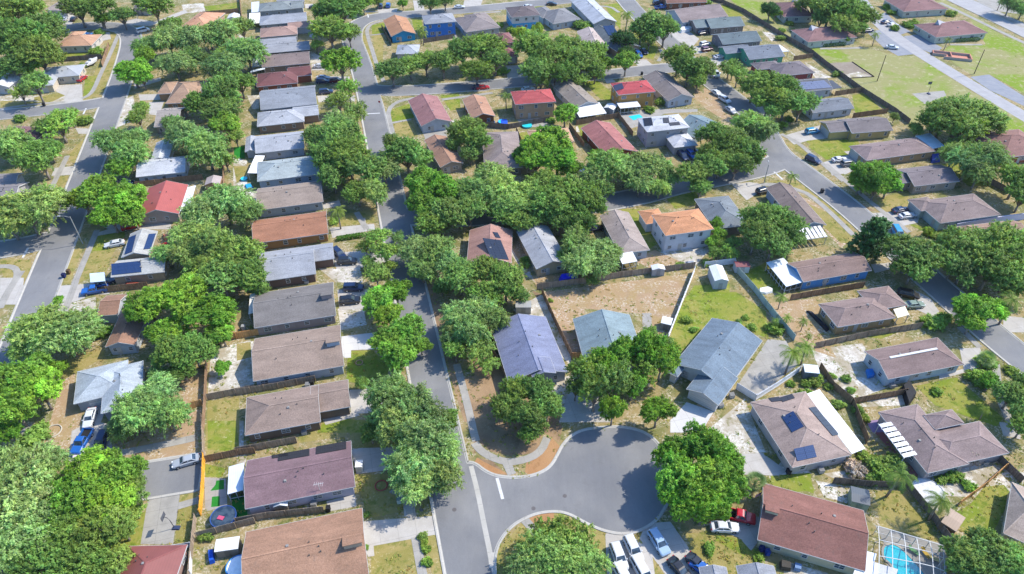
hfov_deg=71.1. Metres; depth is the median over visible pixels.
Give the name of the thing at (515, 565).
oak tree
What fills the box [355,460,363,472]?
shed
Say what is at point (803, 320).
palm tree
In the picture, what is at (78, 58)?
fence
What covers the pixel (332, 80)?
suv
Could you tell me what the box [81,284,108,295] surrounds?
pickup truck
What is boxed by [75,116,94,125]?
shrub
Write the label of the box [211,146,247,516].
artificial turf
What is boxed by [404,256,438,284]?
oak tree
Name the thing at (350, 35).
oak tree
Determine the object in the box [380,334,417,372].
leafy tree
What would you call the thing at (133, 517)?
oak tree
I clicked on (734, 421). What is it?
sandy yard
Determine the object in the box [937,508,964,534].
shed
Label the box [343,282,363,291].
suv
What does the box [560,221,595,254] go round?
oak tree
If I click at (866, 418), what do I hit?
shrub
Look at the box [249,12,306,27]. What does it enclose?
house
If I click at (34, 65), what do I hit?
leafy tree
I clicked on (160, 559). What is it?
house
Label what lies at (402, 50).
house
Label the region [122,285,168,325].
leafy tree
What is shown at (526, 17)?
two storey house
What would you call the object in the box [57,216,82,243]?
street lamp
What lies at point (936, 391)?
shrub
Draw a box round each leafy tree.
[0,351,55,392]
[0,384,40,426]
[0,422,23,443]
[7,84,31,104]
[11,418,52,451]
[12,365,64,410]
[16,56,42,73]
[18,69,52,101]
[29,117,62,139]
[36,107,79,143]
[42,465,64,487]
[45,359,68,379]
[47,470,100,528]
[52,295,63,305]
[60,105,79,127]
[60,186,93,215]
[60,443,117,488]
[75,171,121,209]
[76,477,140,529]
[86,202,129,232]
[91,447,149,490]
[92,178,149,212]
[93,13,109,27]
[104,155,138,177]
[112,55,153,87]
[119,206,146,229]
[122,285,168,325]
[124,106,149,128]
[132,45,156,63]
[132,71,153,89]
[132,100,150,116]
[134,503,147,518]
[140,315,190,344]
[145,268,208,320]
[181,292,239,329]
[202,322,234,346]
[207,110,242,139]
[213,46,228,53]
[213,153,239,170]
[214,360,232,375]
[225,129,245,147]
[310,39,325,54]
[319,46,362,80]
[322,89,354,113]
[334,77,362,102]
[342,109,362,122]
[343,99,368,123]
[355,241,372,256]
[359,0,373,14]
[360,227,393,247]
[360,254,376,271]
[360,284,393,318]
[362,260,393,284]
[366,327,402,362]
[370,241,400,260]
[373,301,404,329]
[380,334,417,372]
[382,260,399,272]
[382,312,425,347]
[383,278,412,304]
[396,0,408,9]
[403,164,438,191]
[404,190,438,213]
[408,183,424,195]
[415,336,433,354]
[420,170,462,201]
[440,337,467,362]
[466,337,496,372]
[478,357,501,375]
[508,525,557,564]
[511,26,530,37]
[511,145,524,161]
[515,145,549,172]
[519,132,556,150]
[528,513,576,545]
[531,22,543,32]
[531,74,550,88]
[534,143,577,175]
[536,124,569,146]
[553,102,578,127]
[556,160,584,175]
[556,248,568,259]
[560,138,573,148]
[563,354,602,385]
[564,377,588,400]
[567,517,601,554]
[571,73,591,85]
[578,372,612,411]
[584,275,599,287]
[586,347,607,356]
[588,345,621,377]
[589,149,603,158]
[593,358,637,395]
[598,56,613,70]
[598,394,628,425]
[607,332,635,366]
[611,50,640,76]
[625,367,647,400]
[630,329,667,373]
[631,354,658,386]
[638,395,678,427]
[642,325,657,334]
[650,433,693,467]
[652,342,681,380]
[654,448,691,495]
[657,484,688,522]
[664,334,673,344]
[673,455,731,499]
[674,482,731,524]
[677,418,732,462]
[704,235,718,246]
[708,245,726,260]
[709,216,723,226]
[711,226,727,239]
[714,458,751,498]
[717,238,727,248]
[718,57,742,78]
[718,435,746,467]
[721,492,740,504]
[722,243,740,258]
[725,234,745,247]
[728,65,748,87]
[770,10,782,20]
[845,213,893,259]
[846,174,873,195]
[849,160,887,193]
[865,182,888,199]
[869,160,903,181]
[881,176,904,198]
[922,226,933,236]
[950,292,992,322]
[951,310,988,334]
[977,294,1010,320]
[978,370,999,390]
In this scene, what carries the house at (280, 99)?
on the ground at (952, 338)
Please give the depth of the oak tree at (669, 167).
195.30 m
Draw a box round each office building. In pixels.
[775,0,811,22]
[791,25,856,47]
[883,0,947,17]
[913,20,987,43]
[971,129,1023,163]
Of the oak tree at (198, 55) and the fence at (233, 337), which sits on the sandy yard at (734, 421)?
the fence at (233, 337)
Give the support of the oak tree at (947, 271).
on the ground at (952, 338)
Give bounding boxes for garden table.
[865,369,874,378]
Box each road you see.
[0,0,1023,573]
[860,0,1023,120]
[949,0,1023,36]
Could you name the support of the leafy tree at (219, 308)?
on the ground at (952, 338)
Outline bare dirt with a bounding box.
[32,88,845,461]
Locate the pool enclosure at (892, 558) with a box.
[873,526,945,573]
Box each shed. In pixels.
[205,175,222,190]
[214,536,241,557]
[227,13,239,19]
[273,501,289,510]
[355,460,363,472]
[515,301,530,313]
[604,103,616,113]
[651,264,664,275]
[660,316,672,330]
[707,264,728,288]
[733,261,749,272]
[801,364,819,378]
[847,486,869,512]
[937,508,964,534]
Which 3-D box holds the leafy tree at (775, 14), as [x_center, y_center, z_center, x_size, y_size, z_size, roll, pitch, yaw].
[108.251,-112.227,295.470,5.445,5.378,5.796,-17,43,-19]
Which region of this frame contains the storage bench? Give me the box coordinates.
[793,562,801,571]
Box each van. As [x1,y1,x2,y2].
[135,26,149,32]
[611,560,629,573]
[629,552,650,573]
[714,70,719,77]
[890,224,903,235]
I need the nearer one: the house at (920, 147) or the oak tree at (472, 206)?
the oak tree at (472, 206)
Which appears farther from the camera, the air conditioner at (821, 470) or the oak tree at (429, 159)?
the oak tree at (429, 159)
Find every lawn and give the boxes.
[0,12,938,573]
[63,0,1008,556]
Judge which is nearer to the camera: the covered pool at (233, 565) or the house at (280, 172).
the covered pool at (233, 565)
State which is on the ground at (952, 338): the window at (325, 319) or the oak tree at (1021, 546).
the oak tree at (1021, 546)
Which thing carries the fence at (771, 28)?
on the ground at (952, 338)
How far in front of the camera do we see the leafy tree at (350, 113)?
220.46 m
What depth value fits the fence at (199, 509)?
124.39 m
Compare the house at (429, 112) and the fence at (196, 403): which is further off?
the house at (429, 112)
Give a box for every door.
[16,175,24,182]
[33,87,48,93]
[88,398,101,407]
[224,551,231,556]
[356,467,361,472]
[503,58,514,64]
[690,392,713,410]
[759,494,762,519]
[806,464,812,470]
[820,125,828,137]
[849,149,858,160]
[908,203,919,217]
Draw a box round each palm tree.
[328,205,345,228]
[414,25,426,43]
[419,30,426,45]
[439,221,451,236]
[500,92,511,109]
[620,11,633,29]
[745,470,767,492]
[771,317,780,324]
[775,292,787,309]
[780,344,807,374]
[781,313,794,323]
[786,171,799,184]
[794,338,815,364]
[798,317,809,330]
[805,331,813,340]
[870,31,879,46]
[884,461,918,496]
[922,489,956,520]
[943,37,952,50]
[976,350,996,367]
[978,404,991,419]
[996,290,1023,324]
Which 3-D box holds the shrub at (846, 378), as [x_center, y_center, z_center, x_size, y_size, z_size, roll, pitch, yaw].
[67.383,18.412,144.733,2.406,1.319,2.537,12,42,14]
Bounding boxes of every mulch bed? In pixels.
[426,200,873,474]
[475,155,765,526]
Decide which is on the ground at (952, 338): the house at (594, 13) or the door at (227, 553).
the house at (594, 13)
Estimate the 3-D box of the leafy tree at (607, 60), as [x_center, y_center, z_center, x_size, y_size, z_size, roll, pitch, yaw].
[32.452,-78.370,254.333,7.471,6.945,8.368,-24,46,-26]
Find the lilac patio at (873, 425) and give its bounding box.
[867,420,883,431]
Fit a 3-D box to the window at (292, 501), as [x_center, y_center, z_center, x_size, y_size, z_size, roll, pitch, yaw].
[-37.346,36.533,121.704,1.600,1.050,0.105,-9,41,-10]
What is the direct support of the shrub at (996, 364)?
on the ground at (952, 338)
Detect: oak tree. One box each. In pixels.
[0,0,47,38]
[0,14,47,58]
[0,53,39,79]
[0,125,35,155]
[0,146,23,161]
[0,179,67,238]
[0,215,33,241]
[0,300,69,351]
[0,438,61,510]
[0,444,26,462]
[0,480,54,528]
[0,515,62,573]
[2,533,70,573]
[3,334,52,361]
[4,484,61,533]
[7,137,62,179]
[11,33,67,69]
[19,10,70,40]
[24,306,107,357]
[26,437,73,478]
[26,510,88,548]
[28,186,73,218]
[42,138,64,162]
[43,545,117,573]
[54,0,88,27]
[64,500,133,569]
[69,306,101,340]
[73,0,118,27]
[88,124,128,154]
[96,542,135,573]
[103,390,156,435]
[103,419,135,443]
[103,506,139,547]
[104,6,137,29]
[108,137,153,166]
[123,473,150,506]
[124,126,150,142]
[125,369,185,403]
[129,35,166,61]
[131,0,175,21]
[138,393,194,438]
[146,364,170,382]
[148,22,181,53]
[148,241,178,266]
[148,332,189,367]
[151,49,200,81]
[157,16,183,27]
[159,114,182,127]
[162,117,209,155]
[163,236,201,266]
[164,217,216,243]
[165,360,197,382]
[171,23,209,51]
[176,44,210,72]
[176,189,227,225]
[176,329,219,370]
[179,253,222,276]
[180,128,233,170]
[181,90,211,115]
[189,222,240,259]
[193,49,248,77]
[195,95,245,119]
[195,258,246,296]
[200,16,240,48]
[200,69,242,102]
[200,182,256,224]
[212,235,266,265]
[222,36,270,71]
[225,198,267,227]
[227,256,268,291]
[230,69,257,98]
[232,16,255,38]
[247,281,270,294]
[300,123,327,144]
[306,14,354,49]
[306,135,337,169]
[310,2,339,19]
[313,0,366,24]
[314,161,350,193]
[321,116,367,145]
[321,135,371,179]
[322,106,353,126]
[338,23,362,47]
[340,179,366,206]
[342,152,389,179]
[354,376,369,389]
[359,175,389,208]
[359,422,380,443]
[360,368,414,424]
[364,401,392,427]
[365,153,403,185]
[372,0,383,8]
[372,57,408,86]
[372,399,420,453]
[377,135,432,176]
[379,436,438,491]
[382,131,399,148]
[388,380,451,420]
[388,466,441,506]
[390,229,403,242]
[393,415,456,458]
[394,232,432,264]
[399,53,426,80]
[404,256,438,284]
[407,149,434,167]
[413,210,445,237]
[414,50,435,76]
[416,234,456,263]
[418,0,441,14]
[419,452,466,498]
[427,49,459,78]
[428,196,467,232]
[428,428,462,467]
[432,278,449,296]
[433,244,460,276]
[436,408,458,428]
[438,0,454,10]
[438,257,481,295]
[438,297,484,326]
[438,321,471,347]
[444,36,472,65]
[445,114,487,142]
[445,134,465,151]
[451,310,493,349]
[454,176,495,208]
[455,177,473,199]
[457,57,496,83]
[457,193,489,228]
[458,144,482,165]
[459,31,508,60]
[462,125,493,157]
[462,290,498,318]
[465,254,497,283]
[465,280,504,306]
[472,160,513,180]
[477,304,512,334]
[479,47,511,75]
[480,172,520,203]
[484,258,527,302]
[485,192,535,220]
[486,202,513,227]
[489,392,518,425]
[498,372,532,399]
[503,397,549,434]
[503,543,546,573]
[504,209,540,231]
[510,29,552,56]
[510,286,530,301]
[515,179,541,199]
[516,54,552,89]
[516,424,542,444]
[517,373,555,398]
[518,530,592,573]
[525,167,558,190]
[525,198,548,223]
[528,390,564,421]
[529,183,572,225]
[533,39,568,79]
[542,206,573,235]
[547,172,588,205]
[549,58,579,83]
[553,32,584,57]
[559,244,596,278]
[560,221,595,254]
[561,204,598,230]
[562,45,601,73]
[565,536,615,573]
[570,181,609,216]
[576,164,612,183]
[579,39,608,58]
[581,237,616,258]
[582,61,606,83]
[582,251,619,279]
[584,148,633,181]
[587,177,614,196]
[609,29,638,45]
[610,242,623,262]
[614,151,641,188]
[617,45,635,52]
[622,172,656,196]
[627,19,654,44]
[627,148,666,177]
[631,8,673,43]
[639,31,659,50]
[648,150,675,177]
[649,176,673,198]
[650,18,680,47]
[659,171,681,187]
[660,42,698,76]
[669,51,708,86]
[674,160,711,190]
[684,56,717,77]
[686,71,708,91]
[687,178,712,197]
[692,120,728,144]
[692,152,728,180]
[695,139,730,154]
[707,148,738,178]
[711,131,751,152]
[719,124,747,148]
[726,150,757,180]
[730,109,773,132]
[735,200,790,228]
[737,74,768,102]
[737,216,776,254]
[739,135,766,160]
[742,114,780,143]
[745,69,790,87]
[747,85,790,116]
[749,131,765,142]
[750,157,764,166]
[752,225,794,261]
[759,1,780,20]
[762,100,787,119]
[771,74,802,91]
[772,203,811,238]
[779,88,804,120]
[785,89,822,121]
[788,230,806,247]
[793,0,817,13]
[808,0,849,26]
[811,10,830,26]
[825,12,858,31]
[834,0,871,29]
[853,21,868,35]
[855,7,883,23]
[879,232,946,273]
[889,112,900,122]
[889,254,936,284]
[908,122,925,137]
[914,111,944,135]
[917,239,956,275]
[918,96,969,137]
[926,92,1003,136]
[928,108,992,140]
[931,225,992,254]
[935,139,969,166]
[937,533,1000,573]
[941,248,980,289]
[943,255,955,278]
[944,136,970,144]
[944,145,999,180]
[954,555,1006,573]
[960,161,1002,188]
[961,136,1015,168]
[963,224,987,243]
[964,522,1015,573]
[966,99,1011,140]
[968,239,1019,290]
[976,218,1023,257]
[981,114,1007,133]
[982,271,1023,298]
[988,536,1023,573]
[990,379,1023,408]
[995,563,1011,573]
[997,0,1022,15]
[997,231,1023,260]
[998,162,1023,199]
[1000,252,1023,297]
[1002,178,1023,212]
[1005,413,1023,438]
[1006,397,1023,416]
[1010,0,1023,19]
[1010,371,1023,386]
[1010,540,1023,552]
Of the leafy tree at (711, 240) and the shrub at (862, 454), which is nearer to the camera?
the shrub at (862, 454)
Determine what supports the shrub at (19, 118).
on the ground at (952, 338)
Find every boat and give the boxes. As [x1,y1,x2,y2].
[85,57,99,65]
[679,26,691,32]
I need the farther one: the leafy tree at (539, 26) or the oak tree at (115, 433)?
the leafy tree at (539, 26)
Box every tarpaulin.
[559,273,576,280]
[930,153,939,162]
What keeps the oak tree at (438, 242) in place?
on the ground at (952, 338)
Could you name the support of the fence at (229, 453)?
on the ground at (952, 338)
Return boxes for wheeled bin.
[325,505,330,512]
[396,496,400,503]
[759,545,764,551]
[764,548,771,555]
[785,468,791,474]
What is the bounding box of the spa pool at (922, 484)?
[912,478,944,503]
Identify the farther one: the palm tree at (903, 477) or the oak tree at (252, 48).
the oak tree at (252, 48)
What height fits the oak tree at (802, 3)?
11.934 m
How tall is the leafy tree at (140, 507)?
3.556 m
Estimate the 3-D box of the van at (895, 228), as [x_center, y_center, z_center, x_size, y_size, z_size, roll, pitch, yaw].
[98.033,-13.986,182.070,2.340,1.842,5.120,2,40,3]
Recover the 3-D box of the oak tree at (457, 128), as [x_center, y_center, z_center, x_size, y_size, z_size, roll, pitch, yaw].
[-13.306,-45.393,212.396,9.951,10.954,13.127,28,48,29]
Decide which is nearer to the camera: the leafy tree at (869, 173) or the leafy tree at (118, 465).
the leafy tree at (118, 465)
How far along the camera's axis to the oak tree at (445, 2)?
302.70 m
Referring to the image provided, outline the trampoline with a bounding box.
[210,505,237,529]
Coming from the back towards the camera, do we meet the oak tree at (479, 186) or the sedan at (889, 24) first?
the sedan at (889, 24)
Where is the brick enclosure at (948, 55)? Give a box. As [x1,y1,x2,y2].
[931,50,972,61]
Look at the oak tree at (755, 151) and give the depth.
201.04 m
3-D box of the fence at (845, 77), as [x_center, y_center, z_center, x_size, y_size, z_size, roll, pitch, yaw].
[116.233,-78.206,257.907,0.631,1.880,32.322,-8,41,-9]
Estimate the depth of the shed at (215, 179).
197.57 m
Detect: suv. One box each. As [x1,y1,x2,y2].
[92,429,109,449]
[120,223,140,230]
[316,77,329,83]
[319,88,332,94]
[329,77,341,83]
[333,245,346,257]
[337,256,356,265]
[339,294,360,305]
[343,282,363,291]
[608,541,628,569]
[622,533,643,559]
[635,50,642,57]
[647,527,670,556]
[652,0,662,5]
[676,149,689,160]
[685,148,696,158]
[697,29,708,35]
[699,40,710,46]
[700,46,712,51]
[718,94,731,103]
[755,186,766,194]
[804,127,819,134]
[805,153,821,164]
[840,159,856,167]
[862,27,873,32]
[897,287,919,299]
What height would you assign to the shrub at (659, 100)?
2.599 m
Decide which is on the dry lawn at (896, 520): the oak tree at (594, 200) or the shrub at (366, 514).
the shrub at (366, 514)
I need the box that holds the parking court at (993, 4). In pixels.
[976,0,1016,13]
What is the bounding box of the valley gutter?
[469,466,493,573]
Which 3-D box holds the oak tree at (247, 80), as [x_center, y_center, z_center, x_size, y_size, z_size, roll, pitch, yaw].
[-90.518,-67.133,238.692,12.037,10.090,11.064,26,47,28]
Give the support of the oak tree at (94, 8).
on the ground at (952, 338)
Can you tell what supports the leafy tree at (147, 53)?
on the ground at (952, 338)
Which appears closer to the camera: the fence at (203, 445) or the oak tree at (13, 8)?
the fence at (203, 445)
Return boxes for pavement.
[0,2,1023,573]
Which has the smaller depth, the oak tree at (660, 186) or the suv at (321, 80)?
the oak tree at (660, 186)
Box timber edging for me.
[852,61,873,77]
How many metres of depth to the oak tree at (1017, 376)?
140.01 m
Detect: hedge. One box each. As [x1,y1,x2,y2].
[336,232,363,240]
[823,42,845,46]
[955,37,980,42]
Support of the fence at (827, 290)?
on the ground at (952, 338)
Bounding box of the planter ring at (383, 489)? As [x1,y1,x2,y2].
[375,480,387,490]
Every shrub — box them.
[12,114,28,122]
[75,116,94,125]
[87,46,103,54]
[92,28,105,35]
[95,325,113,338]
[196,532,214,542]
[329,217,339,225]
[363,511,369,517]
[416,530,427,539]
[420,538,428,544]
[420,544,431,553]
[420,555,433,566]
[496,21,503,27]
[497,66,510,74]
[505,25,514,31]
[518,255,529,261]
[520,261,530,268]
[545,117,555,122]
[571,19,592,28]
[643,105,656,113]
[654,96,665,105]
[679,315,693,323]
[689,326,698,332]
[701,259,710,266]
[704,540,714,558]
[741,314,749,319]
[745,323,757,331]
[752,551,764,562]
[763,321,785,336]
[775,35,786,40]
[778,121,788,128]
[785,20,793,25]
[785,115,794,121]
[785,380,796,387]
[799,379,811,387]
[807,375,824,388]
[823,382,834,390]
[828,372,838,378]
[831,399,847,409]
[832,70,842,76]
[839,374,851,382]
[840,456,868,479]
[846,386,856,393]
[851,404,864,413]
[855,449,870,461]
[861,413,870,424]
[863,453,890,471]
[864,472,877,486]
[870,458,895,480]
[882,4,890,9]
[883,451,906,470]
[886,9,896,14]
[890,24,899,30]
[903,21,914,28]
[908,18,919,23]
[919,313,948,332]
[930,386,944,396]
[931,231,938,238]
[933,474,948,484]
[934,311,953,325]
[945,470,966,483]
[946,9,957,17]
[959,478,977,494]
[962,368,987,389]
[972,355,999,371]
[1003,365,1021,374]
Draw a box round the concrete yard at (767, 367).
[141,35,946,573]
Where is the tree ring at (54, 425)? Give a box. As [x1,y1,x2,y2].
[46,424,61,436]
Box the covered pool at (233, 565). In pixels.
[225,554,241,573]
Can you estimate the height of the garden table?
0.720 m
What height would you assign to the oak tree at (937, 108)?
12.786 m
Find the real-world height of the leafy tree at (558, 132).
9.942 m
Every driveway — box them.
[0,0,1023,573]
[341,332,713,432]
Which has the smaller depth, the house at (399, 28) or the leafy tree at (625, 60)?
the leafy tree at (625, 60)
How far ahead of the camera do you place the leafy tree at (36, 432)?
131.98 m
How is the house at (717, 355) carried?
on the ground at (952, 338)
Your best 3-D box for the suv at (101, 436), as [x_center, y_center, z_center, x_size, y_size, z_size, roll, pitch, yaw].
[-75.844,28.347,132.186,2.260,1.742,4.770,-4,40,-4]
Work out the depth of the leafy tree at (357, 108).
222.39 m
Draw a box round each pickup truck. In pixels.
[70,428,94,454]
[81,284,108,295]
[654,4,666,9]
[723,508,755,525]
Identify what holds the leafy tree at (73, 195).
on the ground at (952, 338)
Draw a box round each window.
[260,380,268,384]
[264,326,271,331]
[281,428,290,433]
[287,500,296,504]
[312,494,322,499]
[324,317,331,321]
[332,491,341,495]
[833,563,845,569]
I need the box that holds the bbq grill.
[780,560,790,571]
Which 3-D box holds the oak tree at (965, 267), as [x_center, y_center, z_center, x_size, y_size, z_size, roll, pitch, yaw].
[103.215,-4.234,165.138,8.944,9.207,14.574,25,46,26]
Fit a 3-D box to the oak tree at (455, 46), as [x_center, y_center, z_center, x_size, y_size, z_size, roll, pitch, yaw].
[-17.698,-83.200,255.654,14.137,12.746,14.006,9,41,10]
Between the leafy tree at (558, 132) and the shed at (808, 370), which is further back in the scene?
the leafy tree at (558, 132)
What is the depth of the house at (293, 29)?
279.74 m
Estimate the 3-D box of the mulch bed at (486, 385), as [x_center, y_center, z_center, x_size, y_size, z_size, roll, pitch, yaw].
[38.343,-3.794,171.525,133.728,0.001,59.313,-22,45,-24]
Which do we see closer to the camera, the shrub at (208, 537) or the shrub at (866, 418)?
the shrub at (208, 537)
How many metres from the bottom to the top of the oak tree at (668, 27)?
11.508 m
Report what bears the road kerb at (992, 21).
on the road at (979, 9)
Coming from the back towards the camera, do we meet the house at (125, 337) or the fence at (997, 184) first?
the fence at (997, 184)
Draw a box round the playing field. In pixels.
[732,0,1023,131]
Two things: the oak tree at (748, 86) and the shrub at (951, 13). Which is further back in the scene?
the shrub at (951, 13)
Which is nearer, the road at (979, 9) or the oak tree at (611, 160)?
the oak tree at (611, 160)
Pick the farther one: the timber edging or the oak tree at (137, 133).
the timber edging
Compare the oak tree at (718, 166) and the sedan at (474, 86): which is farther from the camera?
the sedan at (474, 86)
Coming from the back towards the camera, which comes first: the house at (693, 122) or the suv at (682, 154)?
the house at (693, 122)
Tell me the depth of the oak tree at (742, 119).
214.87 m
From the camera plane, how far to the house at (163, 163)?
201.60 m
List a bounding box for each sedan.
[70,16,77,20]
[76,75,87,81]
[82,407,97,427]
[93,277,115,284]
[104,239,124,248]
[116,178,134,184]
[172,453,199,469]
[313,63,321,68]
[316,74,329,78]
[454,4,464,8]
[471,84,480,89]
[476,84,489,89]
[521,86,534,90]
[546,1,556,5]
[589,225,603,232]
[640,48,647,54]
[666,555,690,573]
[684,551,707,564]
[688,560,706,573]
[710,89,721,96]
[710,520,739,533]
[713,54,723,58]
[724,106,736,113]
[831,156,846,162]
[880,19,891,23]
[885,44,898,49]
[886,22,898,26]
[891,206,909,213]
[897,211,916,219]
[905,300,925,309]
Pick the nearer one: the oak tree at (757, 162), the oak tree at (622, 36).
the oak tree at (757, 162)
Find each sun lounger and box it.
[909,544,919,555]
[921,546,929,558]
[929,553,940,561]
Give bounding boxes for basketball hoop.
[160,511,180,529]
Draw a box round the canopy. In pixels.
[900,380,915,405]
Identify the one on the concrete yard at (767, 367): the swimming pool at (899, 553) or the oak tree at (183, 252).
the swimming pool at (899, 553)
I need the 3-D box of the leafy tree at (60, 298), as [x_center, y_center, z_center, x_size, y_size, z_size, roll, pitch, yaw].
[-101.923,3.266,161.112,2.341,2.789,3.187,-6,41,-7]
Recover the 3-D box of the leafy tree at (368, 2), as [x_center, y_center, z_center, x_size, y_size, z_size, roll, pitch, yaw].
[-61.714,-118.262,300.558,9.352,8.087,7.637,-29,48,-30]
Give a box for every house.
[0,71,21,93]
[0,173,30,196]
[14,126,52,141]
[30,64,85,93]
[45,2,73,16]
[57,31,102,52]
[73,360,144,420]
[90,228,169,284]
[97,294,150,354]
[120,544,187,573]
[133,5,159,14]
[136,139,189,180]
[141,180,197,224]
[154,107,187,133]
[157,81,204,108]
[184,12,224,26]
[227,441,355,514]
[241,508,368,573]
[245,131,304,159]
[245,379,350,441]
[248,155,319,187]
[248,282,335,335]
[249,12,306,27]
[251,0,303,15]
[251,51,309,74]
[251,325,343,384]
[252,211,328,249]
[256,65,311,91]
[256,181,323,217]
[257,105,318,133]
[259,36,309,55]
[259,85,316,111]
[259,243,334,288]
[260,21,310,40]
[276,0,304,6]
[383,15,415,42]
[396,44,419,58]
[408,93,451,132]
[422,13,455,36]
[424,134,462,173]
[455,12,500,36]
[462,94,494,121]
[467,224,511,268]
[483,131,522,174]
[491,314,566,383]
[495,32,517,64]
[505,5,539,28]
[510,89,555,119]
[516,224,566,276]
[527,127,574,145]
[536,6,580,29]
[554,81,605,120]
[570,0,616,27]
[573,309,636,370]
[577,27,608,54]
[581,120,636,155]
[593,25,640,56]
[600,209,649,270]
[610,80,655,113]
[637,114,697,154]
[638,208,713,251]
[643,70,693,107]
[660,0,706,9]
[665,4,727,27]
[668,318,761,411]
[683,114,716,142]
[689,16,744,34]
[694,196,743,234]
[699,562,775,573]
[711,31,761,48]
[718,44,788,65]
[750,61,814,78]
[750,389,864,473]
[757,484,897,573]
[765,252,871,291]
[766,182,827,243]
[795,78,841,96]
[802,97,853,119]
[818,286,908,334]
[819,116,892,139]
[848,133,943,163]
[863,337,963,385]
[874,404,1008,478]
[895,165,959,193]
[907,193,1000,230]
[955,220,1023,229]
[1001,482,1023,548]
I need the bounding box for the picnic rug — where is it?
[807,311,828,331]
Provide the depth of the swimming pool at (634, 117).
232.16 m
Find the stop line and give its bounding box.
[22,14,782,498]
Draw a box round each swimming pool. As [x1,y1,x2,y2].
[629,114,641,119]
[881,543,925,573]
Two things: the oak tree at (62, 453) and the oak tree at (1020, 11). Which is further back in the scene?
the oak tree at (1020, 11)
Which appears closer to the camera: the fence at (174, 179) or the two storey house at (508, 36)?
the fence at (174, 179)
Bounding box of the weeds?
[0,16,1023,573]
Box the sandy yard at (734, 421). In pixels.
[0,3,1023,573]
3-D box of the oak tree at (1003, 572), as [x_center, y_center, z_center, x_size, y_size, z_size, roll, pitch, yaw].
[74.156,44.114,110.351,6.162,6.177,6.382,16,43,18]
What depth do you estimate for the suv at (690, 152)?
211.54 m
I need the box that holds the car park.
[867,12,1023,105]
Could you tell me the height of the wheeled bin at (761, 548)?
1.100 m
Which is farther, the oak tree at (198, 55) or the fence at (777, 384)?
the oak tree at (198, 55)
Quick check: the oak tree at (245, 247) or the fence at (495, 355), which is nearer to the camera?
the fence at (495, 355)
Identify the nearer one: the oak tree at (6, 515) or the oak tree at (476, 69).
the oak tree at (6, 515)
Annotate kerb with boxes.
[0,0,1023,573]
[948,0,1023,37]
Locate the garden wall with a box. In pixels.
[956,213,1023,225]
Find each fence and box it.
[58,54,101,61]
[101,43,109,66]
[104,282,147,292]
[134,174,202,185]
[173,542,191,573]
[186,399,202,408]
[187,513,196,573]
[194,517,255,537]
[197,452,204,515]
[200,360,207,431]
[200,413,204,455]
[202,8,238,13]
[203,447,255,461]
[205,384,253,400]
[230,329,253,339]
[234,329,258,338]
[234,375,315,395]
[234,437,296,449]
[234,506,324,521]
[381,24,391,45]
[424,34,454,42]
[485,116,549,128]
[486,339,505,377]
[537,262,695,289]
[541,288,571,358]
[569,122,583,146]
[572,352,581,358]
[576,113,617,125]
[618,112,632,135]
[668,267,695,335]
[704,258,735,267]
[723,0,812,52]
[736,383,756,400]
[737,267,777,317]
[756,364,802,399]
[765,302,795,340]
[789,281,865,300]
[793,53,812,60]
[812,50,860,87]
[814,322,923,347]
[819,362,869,443]
[832,477,909,487]
[834,87,861,95]
[850,388,908,404]
[852,108,888,117]
[861,86,910,123]
[906,483,952,541]
[958,463,1008,505]
[981,179,1007,193]
[997,455,1023,483]
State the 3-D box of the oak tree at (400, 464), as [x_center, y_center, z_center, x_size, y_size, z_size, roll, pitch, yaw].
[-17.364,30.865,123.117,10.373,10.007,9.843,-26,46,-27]
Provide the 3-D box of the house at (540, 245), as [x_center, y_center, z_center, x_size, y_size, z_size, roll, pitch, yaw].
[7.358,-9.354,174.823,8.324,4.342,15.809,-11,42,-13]
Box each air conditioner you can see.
[301,429,306,434]
[310,499,316,506]
[728,392,734,398]
[817,466,824,473]
[888,382,895,388]
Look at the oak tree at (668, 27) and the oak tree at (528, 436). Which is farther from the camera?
the oak tree at (668, 27)
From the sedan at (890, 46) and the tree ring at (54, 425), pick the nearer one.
the tree ring at (54, 425)
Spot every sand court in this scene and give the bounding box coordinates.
[830,62,871,75]
[846,72,868,77]
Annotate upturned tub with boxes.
[759,286,772,294]
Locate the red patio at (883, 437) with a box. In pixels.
[876,432,917,477]
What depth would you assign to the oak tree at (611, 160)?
192.92 m
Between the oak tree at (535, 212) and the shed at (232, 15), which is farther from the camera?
the shed at (232, 15)
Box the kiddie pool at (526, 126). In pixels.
[522,123,531,128]
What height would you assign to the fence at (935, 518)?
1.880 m
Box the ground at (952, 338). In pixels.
[0,0,1023,573]
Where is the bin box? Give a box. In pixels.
[208,549,214,564]
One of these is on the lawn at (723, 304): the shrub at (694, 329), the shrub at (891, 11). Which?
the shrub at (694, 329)
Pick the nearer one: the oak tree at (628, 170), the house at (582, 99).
the oak tree at (628, 170)
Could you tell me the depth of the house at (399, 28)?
281.02 m

